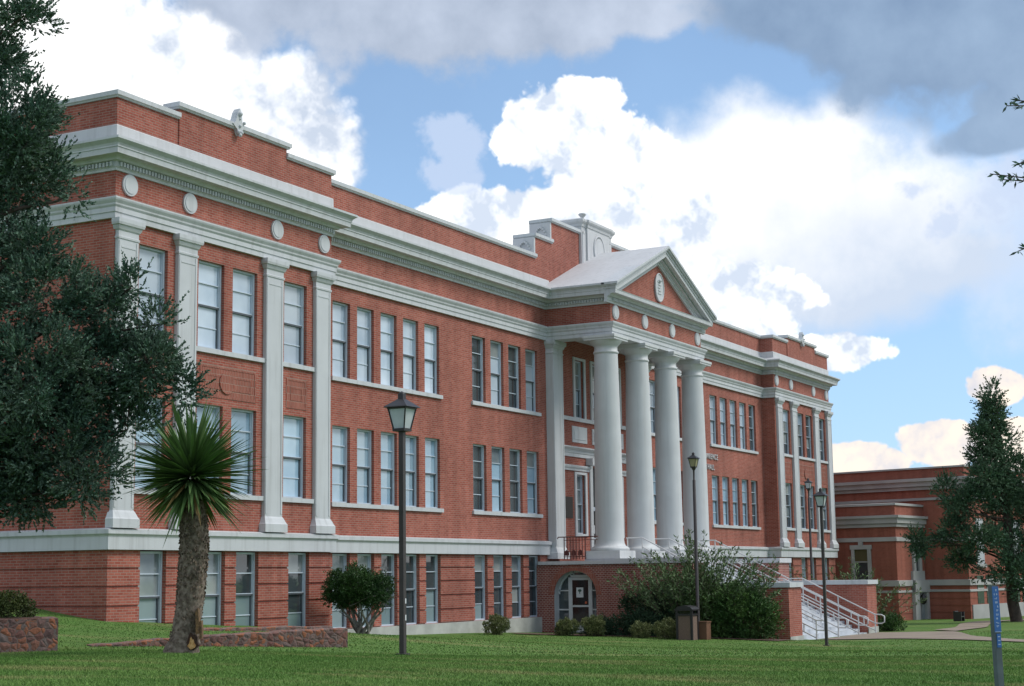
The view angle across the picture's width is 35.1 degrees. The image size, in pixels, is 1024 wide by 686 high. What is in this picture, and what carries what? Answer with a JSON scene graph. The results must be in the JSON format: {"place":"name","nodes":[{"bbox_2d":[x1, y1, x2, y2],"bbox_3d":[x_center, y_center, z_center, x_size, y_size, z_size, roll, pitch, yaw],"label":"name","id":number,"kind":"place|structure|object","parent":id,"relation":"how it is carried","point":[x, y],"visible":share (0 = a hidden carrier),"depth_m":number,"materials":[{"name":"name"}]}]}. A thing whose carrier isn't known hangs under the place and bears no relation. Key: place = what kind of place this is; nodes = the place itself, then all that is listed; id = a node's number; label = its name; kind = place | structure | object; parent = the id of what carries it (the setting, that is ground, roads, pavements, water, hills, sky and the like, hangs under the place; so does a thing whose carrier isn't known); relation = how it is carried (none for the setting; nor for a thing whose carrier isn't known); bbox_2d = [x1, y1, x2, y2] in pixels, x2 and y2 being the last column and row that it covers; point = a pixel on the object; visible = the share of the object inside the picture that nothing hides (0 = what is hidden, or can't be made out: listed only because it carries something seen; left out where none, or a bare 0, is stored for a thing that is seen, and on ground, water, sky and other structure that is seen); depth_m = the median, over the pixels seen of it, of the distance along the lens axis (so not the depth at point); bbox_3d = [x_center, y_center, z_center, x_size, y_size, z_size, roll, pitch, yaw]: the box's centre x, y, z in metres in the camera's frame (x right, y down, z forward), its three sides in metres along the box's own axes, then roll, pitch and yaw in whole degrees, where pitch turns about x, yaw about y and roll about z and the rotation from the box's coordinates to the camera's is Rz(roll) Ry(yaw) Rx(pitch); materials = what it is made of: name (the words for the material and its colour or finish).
{"place":"outdoors","nodes":[
{"label":"outdoors","id":0,"kind":"place"},
{"bbox_2d":[0,602,1023,685],"bbox_3d":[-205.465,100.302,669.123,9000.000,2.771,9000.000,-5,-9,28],"label":"ground","id":1,"kind":"structure","parent":0,"point":[923,625],"depth_m":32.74,"materials":[{"name":"green plant"}]},
{"bbox_2d":[0,616,57,652],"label":"stone planter","id":2,"kind":"object","parent":1,"relation":"on","point":[30,634],"visible":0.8,"depth_m":25.90,"materials":[{"name":"brown stone"}]},
{"bbox_2d":[0,589,40,617],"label":"planter hedge","id":3,"kind":"object","parent":2,"relation":"in","point":[10,598],"visible":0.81,"depth_m":26.47,"materials":[{"name":"green plant"}]},
{"bbox_2d":[0,0,219,532],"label":"juniper tree","id":4,"kind":"object","parent":1,"relation":"on","point":[52,390],"visible":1,"depth_m":26.77,"materials":[{"name":"green plant"}]},
{"bbox_2d":[111,397,263,653],"bbox_3d":[-4.930,2.804,24.913,2.412,3.958,2.430,-5,-9,28],"label":"yucca tree","id":5,"kind":"object","parent":1,"relation":"on","point":[194,454],"visible":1,"depth_m":24.80,"materials":[{"name":"green plant"}]},
{"bbox_2d":[86,628,347,647],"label":"stone retaining wall","id":6,"kind":"structure","parent":1,"relation":"on","point":[326,637],"depth_m":29.40,"materials":[{"name":"brown stone"}]},
{"bbox_2d":[204,626,332,631],"bbox_3d":[-5.820,6.738,37.063,3.900,0.526,0.312,6,-11,-39],"label":"stone edging","id":7,"kind":"object","parent":1,"relation":"on","point":[268,628],"visible":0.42,"depth_m":37.07,"materials":[{"name":"brown stone"}]},
{"bbox_2d":[316,559,397,633],"bbox_3d":[-4.322,7.279,46.030,2.305,2.258,1.956,-5,-9,28],"label":"topiary shrub","id":8,"kind":"object","parent":1,"relation":"on","point":[354,586],"visible":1,"depth_m":45.77,"materials":[{"name":"green plant"}]},
{"bbox_2d":[384,391,419,654],"bbox_3d":[-1.778,3.001,26.292,0.451,4.460,0.451,-5,-9,28],"label":"street lamp","id":9,"kind":"object","parent":1,"relation":"on","point":[402,409],"visible":0.98,"depth_m":26.35,"materials":[{"name":"brown metal"}]},
{"bbox_2d":[0,89,839,634],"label":"academic building","id":10,"kind":"structure","parent":1,"relation":"on","point":[578,391],"depth_m":53.25,"materials":[{"name":"red brick"}]},
{"bbox_2d":[135,398,161,488],"bbox_3d":[-9.214,2.520,40.742,0.130,2.330,1.100,-5,-9,28],"label":"window","id":11,"kind":"structure","parent":10,"relation":"in","point":[144,445],"depth_m":40.75,"materials":[{"name":"glass"}]},
{"bbox_2d":[138,551,162,622],"bbox_3d":[-9.091,6.320,40.376,0.130,2.240,0.980,-5,-9,28],"label":"window","id":12,"kind":"structure","parent":10,"relation":"in","point":[150,590],"depth_m":40.55,"materials":[{"name":"glass"}]},
{"bbox_2d":[138,245,164,330],"bbox_3d":[-9.265,-1.271,41.286,0.130,2.350,1.100,-5,-9,28],"label":"window","id":13,"kind":"structure","parent":10,"relation":"in","point":[155,279],"depth_m":41.50,"materials":[{"name":"glass"}]},
{"bbox_2d":[196,404,219,488],"bbox_3d":[-8.114,2.798,42.783,0.130,2.330,1.090,-5,-9,28],"label":"window","id":14,"kind":"structure","parent":10,"relation":"in","point":[199,410],"depth_m":43.10,"materials":[{"name":"glass"}]},
{"bbox_2d":[198,260,221,349],"bbox_3d":[-8.165,-0.993,43.327,0.130,2.350,1.090,-5,-9,28],"label":"window","id":15,"kind":"structure","parent":10,"relation":"in","point":[209,279],"depth_m":43.47,"materials":[{"name":"glass"}]},
{"bbox_2d":[201,552,220,624],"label":"window","id":16,"kind":"structure","parent":10,"relation":"in","point":[211,615],"depth_m":42.71,"materials":[{"name":"glass"}]},
{"bbox_2d":[230,408,252,494],"bbox_3d":[-7.424,2.973,44.063,0.130,2.330,1.100,-5,-9,28],"label":"window","id":17,"kind":"structure","parent":10,"relation":"in","point":[243,418],"depth_m":44.29,"materials":[{"name":"glass"}]},
{"bbox_2d":[232,269,254,355],"bbox_3d":[-7.475,-0.818,44.607,0.130,2.350,1.100,-5,-9,28],"label":"window","id":18,"kind":"structure","parent":10,"relation":"in","point":[243,282],"depth_m":44.76,"materials":[{"name":"glass"}]},
{"bbox_2d":[234,552,254,625],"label":"window","id":19,"kind":"structure","parent":10,"relation":"in","point":[245,561],"depth_m":43.90,"materials":[{"name":"glass"}]},
{"bbox_2d":[283,415,302,497],"bbox_3d":[-6.312,3.254,46.126,0.130,2.330,1.100,-5,-9,28],"label":"window","id":20,"kind":"structure","parent":10,"relation":"in","point":[292,426],"depth_m":46.28,"materials":[{"name":"glass"}]},
{"bbox_2d":[284,282,303,364],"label":"window","id":21,"kind":"structure","parent":10,"relation":"in","point":[293,294],"depth_m":46.84,"materials":[{"name":"glass"}]},
{"bbox_2d":[287,553,305,625],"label":"window","id":22,"kind":"structure","parent":10,"relation":"in","point":[296,567],"depth_m":45.97,"materials":[{"name":"glass"}]},
{"bbox_2d":[331,554,346,627],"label":"window","id":23,"kind":"structure","parent":10,"relation":"in","point":[339,620],"depth_m":48.99,"materials":[{"name":"glass"}]},
{"bbox_2d":[332,301,346,377],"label":"window","id":24,"kind":"structure","parent":10,"relation":"in","point":[339,334],"depth_m":50.08,"materials":[{"name":"glass"}]},
{"bbox_2d":[332,426,346,502],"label":"window","id":25,"kind":"structure","parent":10,"relation":"in","point":[339,434],"depth_m":49.53,"materials":[{"name":"glass"}]},
{"bbox_2d":[357,307,370,381],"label":"window","id":26,"kind":"structure","parent":10,"relation":"in","point":[363,315],"depth_m":51.26,"materials":[{"name":"glass"}]},
{"bbox_2d":[357,429,370,503],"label":"window","id":27,"kind":"structure","parent":10,"relation":"in","point":[363,436],"depth_m":50.72,"materials":[{"name":"glass"}]},
{"bbox_2d":[357,554,370,626],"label":"window","id":28,"kind":"structure","parent":10,"relation":"in","point":[365,559],"depth_m":50.27,"materials":[{"name":"glass"}]},
{"bbox_2d":[380,554,393,625],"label":"window","id":29,"kind":"structure","parent":10,"relation":"in","point":[387,560],"depth_m":51.41,"materials":[{"name":"glass"}]},
{"bbox_2d":[381,313,393,386],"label":"window","id":30,"kind":"structure","parent":10,"relation":"in","point":[387,321],"depth_m":52.48,"materials":[{"name":"glass"}]},
{"bbox_2d":[381,432,394,505],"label":"window","id":31,"kind":"structure","parent":10,"relation":"in","point":[387,439],"depth_m":51.92,"materials":[{"name":"glass"}]},
{"bbox_2d":[403,319,415,390],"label":"window","id":32,"kind":"structure","parent":10,"relation":"in","point":[409,327],"depth_m":53.66,"materials":[{"name":"glass"}]},
{"bbox_2d":[406,435,416,506],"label":"window","id":33,"kind":"structure","parent":10,"relation":"in","point":[411,491],"depth_m":53.15,"materials":[{"name":"glass"}]},
{"bbox_2d":[406,554,416,624],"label":"window","id":34,"kind":"structure","parent":10,"relation":"in","point":[411,598],"depth_m":52.62,"materials":[{"name":"glass"}]},
{"bbox_2d":[424,324,436,393],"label":"window","id":35,"kind":"structure","parent":10,"relation":"in","point":[430,333],"depth_m":54.85,"materials":[{"name":"glass"}]},
{"bbox_2d":[425,438,437,507],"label":"window","id":36,"kind":"structure","parent":10,"relation":"in","point":[431,481],"depth_m":54.29,"materials":[{"name":"glass"}]},
{"bbox_2d":[425,555,437,623],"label":"window","id":37,"kind":"structure","parent":10,"relation":"in","point":[431,567],"depth_m":53.78,"materials":[{"name":"glass"}]},
{"bbox_2d":[472,336,482,401],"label":"window","id":38,"kind":"structure","parent":10,"relation":"in","point":[477,343],"depth_m":57.68,"materials":[{"name":"glass"}]},
{"bbox_2d":[473,444,484,510],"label":"window","id":39,"kind":"structure","parent":10,"relation":"in","point":[478,450],"depth_m":57.12,"materials":[{"name":"glass"}]},
{"bbox_2d":[474,555,484,620],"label":"window","id":40,"kind":"structure","parent":10,"relation":"in","point":[479,567],"depth_m":56.62,"materials":[{"name":"glass"}]},
{"bbox_2d":[490,340,500,405],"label":"window","id":41,"kind":"structure","parent":10,"relation":"in","point":[495,347],"depth_m":58.86,"materials":[{"name":"glass"}]},
{"bbox_2d":[492,447,502,511],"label":"window","id":42,"kind":"structure","parent":10,"relation":"in","point":[497,491],"depth_m":58.32,"materials":[{"name":"glass"}]},
{"bbox_2d":[492,555,503,615],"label":"window","id":43,"kind":"structure","parent":10,"relation":"in","point":[498,559],"depth_m":57.82,"materials":[{"name":"glass"}]},
{"bbox_2d":[508,345,518,408],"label":"window","id":44,"kind":"structure","parent":10,"relation":"in","point":[512,350],"depth_m":60.05,"materials":[{"name":"glass"}]},
{"bbox_2d":[509,449,519,512],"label":"window","id":45,"kind":"structure","parent":10,"relation":"in","point":[514,454],"depth_m":59.51,"materials":[{"name":"glass"}]},
{"bbox_2d":[511,555,520,617],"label":"window","id":46,"kind":"structure","parent":10,"relation":"in","point":[516,560],"depth_m":58.99,"materials":[{"name":"glass"}]},
{"bbox_2d":[525,349,535,411],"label":"window","id":47,"kind":"structure","parent":10,"relation":"in","point":[529,355],"depth_m":61.23,"materials":[{"name":"glass"}]},
{"bbox_2d":[527,451,536,513],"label":"window","id":48,"kind":"structure","parent":10,"relation":"in","point":[531,456],"depth_m":60.70,"materials":[{"name":"glass"}]},
{"bbox_2d":[528,556,537,616],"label":"window","id":49,"kind":"structure","parent":10,"relation":"in","point":[532,567],"depth_m":60.17,"materials":[{"name":"glass"}]},
{"bbox_2d":[558,571,596,633],"bbox_3d":[2.508,9.974,59.690,1.710,3.145,0.100,-5,-9,28],"label":"arched doorway","id":50,"kind":"structure","parent":10,"relation":"in","point":[577,592],"depth_m":59.79,"materials":[{"name":"white paint"}]},
{"bbox_2d":[575,361,581,417],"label":"window","id":51,"kind":"structure","parent":10,"relation":"in","point":[577,364],"depth_m":64.83,"materials":[{"name":"glass"}]},
{"bbox_2d":[577,475,582,533],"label":"window","id":52,"kind":"structure","parent":10,"relation":"in","point":[579,477],"depth_m":64.16,"materials":[{"name":"glass"}]},
{"bbox_2d":[592,365,593,419],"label":"window","id":53,"kind":"structure","parent":10,"relation":"in","point":[592,365],"depth_m":66.15,"materials":[{"name":"metal"}]},
{"bbox_2d":[593,468,595,544],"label":"entrance door","id":54,"kind":"structure","parent":10,"relation":"in","point":[593,468],"depth_m":65.22,"materials":[{"name":"white glass"}]},
{"bbox_2d":[649,380,654,432],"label":"window","id":55,"kind":"structure","parent":10,"relation":"in","point":[651,383],"depth_m":71.45,"materials":[{"name":"glass"}]},
{"bbox_2d":[653,468,655,520],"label":"window","id":56,"kind":"structure","parent":10,"relation":"in","point":[654,469],"depth_m":70.91,"materials":[{"name":"glass"}]},
{"bbox_2d":[709,395,715,443],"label":"window","id":57,"kind":"structure","parent":10,"relation":"in","point":[712,398],"depth_m":77.81,"materials":[{"name":"glass"}]},
{"bbox_2d":[712,475,718,524],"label":"window","id":58,"kind":"structure","parent":10,"relation":"in","point":[714,478],"depth_m":77.26,"materials":[{"name":"glass"}]},
{"bbox_2d":[720,398,725,445],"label":"window","id":59,"kind":"structure","parent":10,"relation":"in","point":[722,401],"depth_m":78.99,"materials":[{"name":"glass"}]},
{"bbox_2d":[722,477,728,524],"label":"window","id":60,"kind":"structure","parent":10,"relation":"in","point":[724,479],"depth_m":78.45,"materials":[{"name":"glass"}]},
{"bbox_2d":[729,400,735,447],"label":"window","id":61,"kind":"structure","parent":10,"relation":"in","point":[732,407],"depth_m":80.18,"materials":[{"name":"glass"}]},
{"bbox_2d":[732,478,737,525],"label":"window","id":62,"kind":"structure","parent":10,"relation":"in","point":[734,481],"depth_m":79.63,"materials":[{"name":"glass"}]},
{"bbox_2d":[739,403,744,448],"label":"window","id":63,"kind":"structure","parent":10,"relation":"in","point":[741,406],"depth_m":81.38,"materials":[{"name":"glass"}]},
{"bbox_2d":[742,479,747,525],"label":"window","id":64,"kind":"structure","parent":10,"relation":"in","point":[744,484],"depth_m":80.83,"materials":[{"name":"glass"}]},
{"bbox_2d":[748,405,754,450],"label":"window","id":65,"kind":"structure","parent":10,"relation":"in","point":[751,422],"depth_m":82.56,"materials":[{"name":"glass"}]},
{"bbox_2d":[751,481,756,526],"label":"window","id":66,"kind":"structure","parent":10,"relation":"in","point":[753,483],"depth_m":82.02,"materials":[{"name":"glass"}]},
{"bbox_2d":[783,410,788,453],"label":"window","id":67,"kind":"structure","parent":10,"relation":"in","point":[785,416],"depth_m":85.22,"materials":[{"name":"glass"}]},
{"bbox_2d":[785,483,791,527],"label":"window","id":68,"kind":"structure","parent":10,"relation":"in","point":[788,496],"depth_m":84.66,"materials":[{"name":"metal"}]},
{"bbox_2d":[797,413,802,456],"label":"window","id":69,"kind":"structure","parent":10,"relation":"in","point":[799,417],"depth_m":87.29,"materials":[{"name":"glass"}]},
{"bbox_2d":[800,485,805,528],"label":"window","id":70,"kind":"structure","parent":10,"relation":"in","point":[802,494],"depth_m":86.76,"materials":[{"name":"metal"}]},
{"bbox_2d":[801,558,805,578],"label":"window","id":71,"kind":"structure","parent":10,"relation":"in","point":[803,559],"depth_m":86.10,"materials":[{"name":"glass"}]},
{"bbox_2d":[805,415,810,457],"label":"window","id":72,"kind":"structure","parent":10,"relation":"in","point":[808,435],"depth_m":88.55,"materials":[{"name":"glass"}]},
{"bbox_2d":[809,486,813,528],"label":"window","id":73,"kind":"structure","parent":10,"relation":"in","point":[811,490],"depth_m":88.08,"materials":[{"name":"glass"}]},
{"bbox_2d":[819,419,823,460],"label":"window","id":74,"kind":"structure","parent":10,"relation":"in","point":[820,420],"depth_m":90.63,"materials":[{"name":"glass"}]},
{"bbox_2d":[822,488,826,529],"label":"window","id":75,"kind":"structure","parent":10,"relation":"in","point":[823,489],"depth_m":90.08,"materials":[{"name":"glass"}]},
{"bbox_2d":[482,613,510,634],"bbox_3d":[-0.447,9.541,54.695,0.958,0.865,1.077,-5,-9,28],"label":"round shrub","id":76,"kind":"object","parent":1,"relation":"on","point":[493,622],"visible":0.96,"depth_m":54.45,"materials":[{"name":"green plant"}]},
{"bbox_2d":[628,620,651,637],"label":"round shrub","id":77,"kind":"object","parent":1,"relation":"on","point":[638,629],"visible":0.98,"depth_m":53.79,"materials":[{"name":"green plant"}]},
{"bbox_2d":[516,633,788,640],"bbox_3d":[4.800,10.034,55.534,9.801,0.301,3.188,-3,-9,17],"label":"planting bed","id":78,"kind":"object","parent":1,"relation":"on","point":[654,636],"visible":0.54,"depth_m":54.80,"materials":[{"name":"brown soil"}]},
{"bbox_2d":[553,616,579,635],"bbox_3d":[1.865,9.761,55.488,1.008,0.809,0.885,-5,-9,28],"label":"round shrub","id":79,"kind":"object","parent":78,"relation":"on","point":[564,627],"visible":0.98,"depth_m":55.27,"materials":[{"name":"green plant"}]},
{"bbox_2d":[580,613,606,636],"bbox_3d":[2.821,9.696,55.276,0.874,0.947,0.943,-5,-9,28],"label":"round shrub","id":80,"kind":"object","parent":78,"relation":"on","point":[592,625],"visible":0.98,"depth_m":55.10,"materials":[{"name":"green plant"}]},
{"bbox_2d":[577,606,668,636],"bbox_3d":[3.887,9.795,55.833,3.471,1.473,1.665,-5,-9,28],"label":"spreading juniper","id":81,"kind":"object","parent":78,"relation":"on","point":[610,629],"visible":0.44,"depth_m":55.68,"materials":[{"name":"green plant"}]},
{"bbox_2d":[607,529,781,636],"bbox_3d":[6.228,8.216,55.588,6.429,3.750,2.901,-5,-9,28],"label":"oleander shrub","id":82,"kind":"object","parent":78,"relation":"on","point":[688,570],"visible":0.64,"depth_m":55.16,"materials":[{"name":"green plant"}]},
{"bbox_2d":[680,577,787,639],"bbox_3d":[7.442,9.136,54.598,3.650,2.562,2.149,-5,-9,28],"label":"leafy shrub","id":83,"kind":"object","parent":78,"relation":"on","point":[765,616],"visible":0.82,"depth_m":54.04,"materials":[{"name":"green plant"}]},
{"bbox_2d":[649,616,675,638],"bbox_3d":[5.105,9.437,53.377,1.281,0.867,0.970,-5,-9,28],"label":"round shrub","id":84,"kind":"object","parent":1,"relation":"on","point":[667,630],"visible":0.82,"depth_m":53.25,"materials":[{"name":"green plant"}]},
{"bbox_2d":[615,572,722,634],"bbox_3d":[5.564,9.302,56.164,4.597,2.892,2.566,-5,-9,28],"label":"dark shrub","id":85,"kind":"object","parent":1,"relation":"on","point":[628,602],"visible":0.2,"depth_m":56.31,"materials":[{"name":"green plant"}]},
{"bbox_2d":[674,605,698,639],"bbox_3d":[5.710,9.124,52.771,0.620,1.145,0.620,-5,-9,28],"label":"litter bin","id":86,"kind":"object","parent":1,"relation":"on","point":[687,622],"visible":0.84,"depth_m":52.57,"materials":[{"name":"black metal"}]},
{"bbox_2d":[687,452,699,620],"bbox_3d":[6.095,6.789,53.682,0.353,6.350,0.353,-5,-9,28],"label":"street lamp","id":87,"kind":"object","parent":1,"relation":"on","point":[693,459],"visible":0.88,"depth_m":53.74,"materials":[{"name":"brown metal"}]},
{"bbox_2d":[699,621,710,639],"bbox_3d":[6.305,9.465,53.090,0.340,0.690,0.420,-5,-9,28],"label":"utility box","id":88,"kind":"object","parent":1,"relation":"on","point":[705,630],"visible":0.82,"depth_m":52.94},
{"bbox_2d":[626,537,884,639],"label":"entrance staircase","id":89,"kind":"structure","parent":1,"relation":"on","point":[851,607],"depth_m":63.45,"materials":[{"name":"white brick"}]},
{"bbox_2d":[803,478,812,579],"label":"street lamp","id":90,"kind":"object","parent":1,"relation":"on","point":[808,483],"visible":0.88,"depth_m":72.55,"materials":[{"name":"brown metal"}]},
{"bbox_2d":[813,488,829,645],"bbox_3d":[9.681,7.037,50.332,0.410,5.060,0.410,-5,-9,28],"label":"street lamp","id":91,"kind":"object","parent":1,"relation":"on","point":[820,496],"visible":0.95,"depth_m":50.38,"materials":[{"name":"brown metal"}]},
{"bbox_2d":[836,557,888,606],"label":"oleander shrub","id":92,"kind":"object","parent":1,"relation":"on","point":[843,573],"visible":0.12,"depth_m":69.57,"materials":[{"name":"green plant"}]},
{"bbox_2d":[802,561,926,625],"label":"oleander shrub","id":93,"kind":"object","parent":1,"relation":"on","point":[894,591],"visible":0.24,"depth_m":66.61,"materials":[{"name":"green plant"}]},
{"bbox_2d":[877,607,907,630],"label":"leafy shrub","id":94,"kind":"object","parent":1,"relation":"on","point":[892,620],"visible":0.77,"depth_m":65.82,"materials":[{"name":"green plant"}]},
{"bbox_2d":[833,465,1023,620],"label":"brick hall","id":95,"kind":"structure","parent":1,"relation":"on","point":[877,512],"depth_m":92.52,"materials":[{"name":"brown brick"}]},
{"bbox_2d":[850,541,871,579],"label":"window","id":96,"kind":"structure","parent":95,"relation":"in","point":[860,553],"depth_m":91.61,"materials":[{"name":"white stone"}]},
{"bbox_2d":[911,541,924,579],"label":"window","id":97,"kind":"structure","parent":95,"relation":"in","point":[917,573],"depth_m":92.41,"materials":[{"name":"grey glass"}]},
{"bbox_2d":[912,580,930,619],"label":"doorway","id":98,"kind":"structure","parent":95,"relation":"in","point":[921,610],"depth_m":92.34,"materials":[{"name":"grey metal"}]},
{"bbox_2d":[977,575,984,603],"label":"window","id":99,"kind":"structure","parent":95,"relation":"in","point":[981,600],"depth_m":92.64,"materials":[{"name":"grey glass"}]},
{"bbox_2d":[975,519,986,566],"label":"window","id":100,"kind":"structure","parent":95,"relation":"in","point":[982,556],"depth_m":93.33,"materials":[{"name":"white glass"}]},
{"bbox_2d":[953,611,964,620],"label":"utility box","id":101,"kind":"object","parent":1,"relation":"on","point":[958,616],"visible":0.86,"depth_m":85.63,"materials":[{"name":"black metal"}]},
{"bbox_2d":[900,374,1023,621],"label":"cedar tree","id":102,"kind":"object","parent":1,"relation":"on","point":[1000,480],"visible":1,"depth_m":77.74,"materials":[{"name":"green plant"}]},
{"bbox_2d":[936,619,1023,630],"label":"footpath","id":103,"kind":"structure","parent":1,"relation":"on","point":[971,625],"depth_m":70.25,"materials":[{"name":"concrete"}]},
{"bbox_2d":[988,585,1003,685],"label":"marker sign","id":104,"kind":"object","parent":1,"relation":"on","point":[994,607],"visible":1,"depth_m":15.04,"materials":[{"name":"blue metal"}]},
{"bbox_2d":[988,95,1023,255],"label":"overhanging tree","id":105,"kind":"object","parent":1,"relation":"on","point":[1002,177],"visible":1,"depth_m":13.11,"materials":[{"name":"green plant"}]},
{"bbox_2d":[0,0,1023,472],"label":"sky","id":106,"kind":"structure","parent":0,"point":[819,169],"materials":[{"name":"blue"}]},
{"bbox_2d":[828,631,1023,641],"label":"path","id":107,"kind":"structure","parent":0,"point":[934,635],"depth_m":57.90,"materials":[{"name":"concrete"}]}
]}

